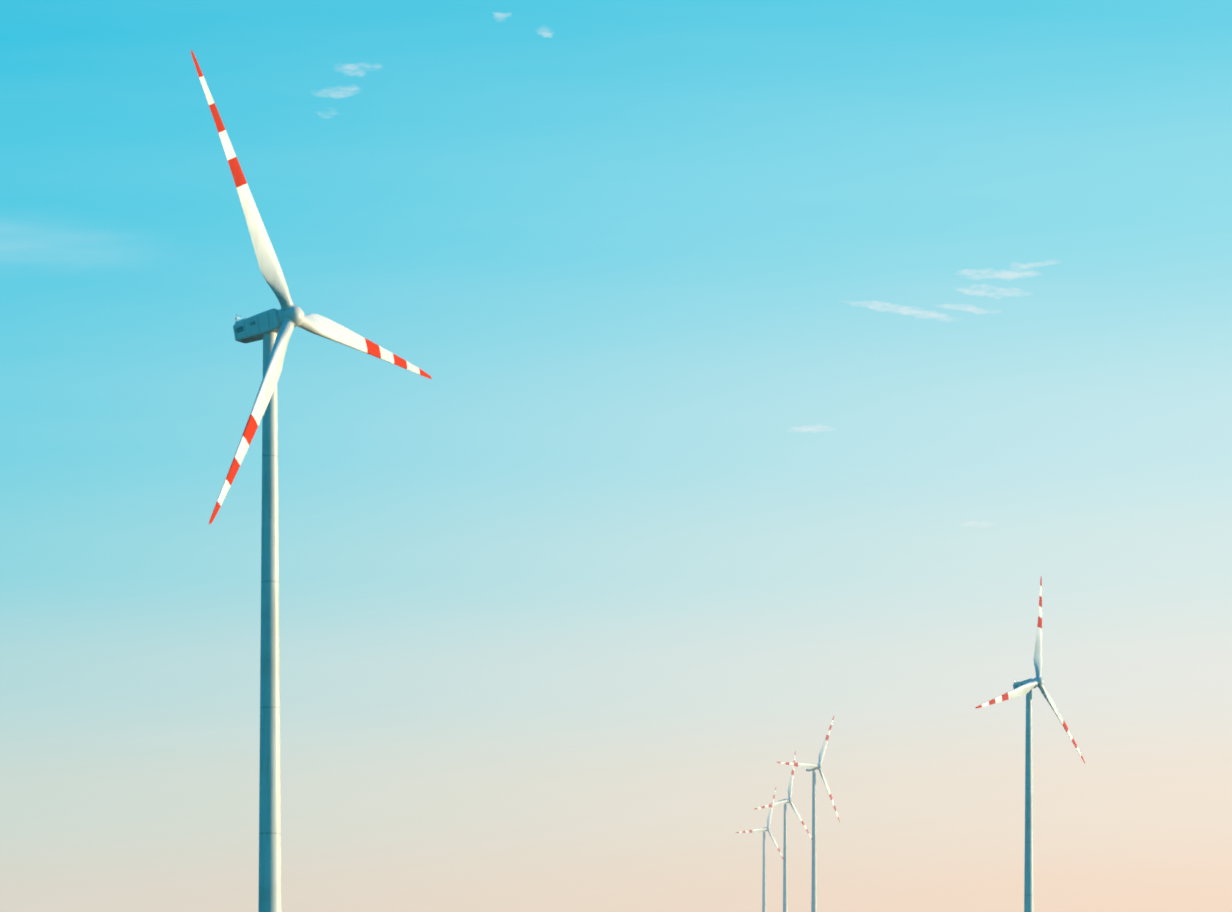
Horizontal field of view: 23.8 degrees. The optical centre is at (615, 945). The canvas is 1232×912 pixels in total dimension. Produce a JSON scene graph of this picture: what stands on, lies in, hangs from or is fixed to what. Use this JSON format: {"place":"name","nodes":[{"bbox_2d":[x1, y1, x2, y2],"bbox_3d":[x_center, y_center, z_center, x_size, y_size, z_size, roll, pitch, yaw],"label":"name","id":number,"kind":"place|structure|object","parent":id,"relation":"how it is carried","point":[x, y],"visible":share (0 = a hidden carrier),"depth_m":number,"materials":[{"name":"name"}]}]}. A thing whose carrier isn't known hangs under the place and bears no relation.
{"place":"outdoors","nodes":[
{"label":"outdoors","id":0,"kind":"place"},
{"bbox_2d":[0,0,1231,911],"label":"sky","id":1,"kind":"structure","parent":0,"point":[779,356],"materials":[{"name":"blue"}]},
{"bbox_3d":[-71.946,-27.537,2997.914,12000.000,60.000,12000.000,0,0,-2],"label":"ground","id":2,"kind":"structure","parent":0,"visible":0},
{"bbox_2d":[191,49,431,911],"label":"turbine","id":3,"kind":"object","parent":2,"relation":"on","point":[273,328],"visible":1,"depth_m":541.35,"materials":[{"name":"grey paint"}]},
{"bbox_2d":[736,787,782,911],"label":"turbine","id":4,"kind":"object","parent":2,"relation":"on","point":[763,830],"visible":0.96,"depth_m":3059.09,"materials":[{"name":"grey paint"}]},
{"bbox_2d":[755,751,811,911],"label":"turbine","id":5,"kind":"object","parent":2,"relation":"on","point":[784,802],"visible":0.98,"depth_m":2699.48,"materials":[{"name":"grey paint"}]},
{"bbox_2d":[777,716,839,911],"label":"turbine","id":6,"kind":"object","parent":2,"relation":"on","point":[813,768],"visible":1,"depth_m":2328.12,"materials":[{"name":"grey paint"}]},
{"bbox_2d":[975,576,1084,911],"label":"turbine","id":7,"kind":"object","parent":2,"relation":"on","point":[1024,687],"visible":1,"depth_m":1286.71,"materials":[{"name":"grey paint"}]}
]}

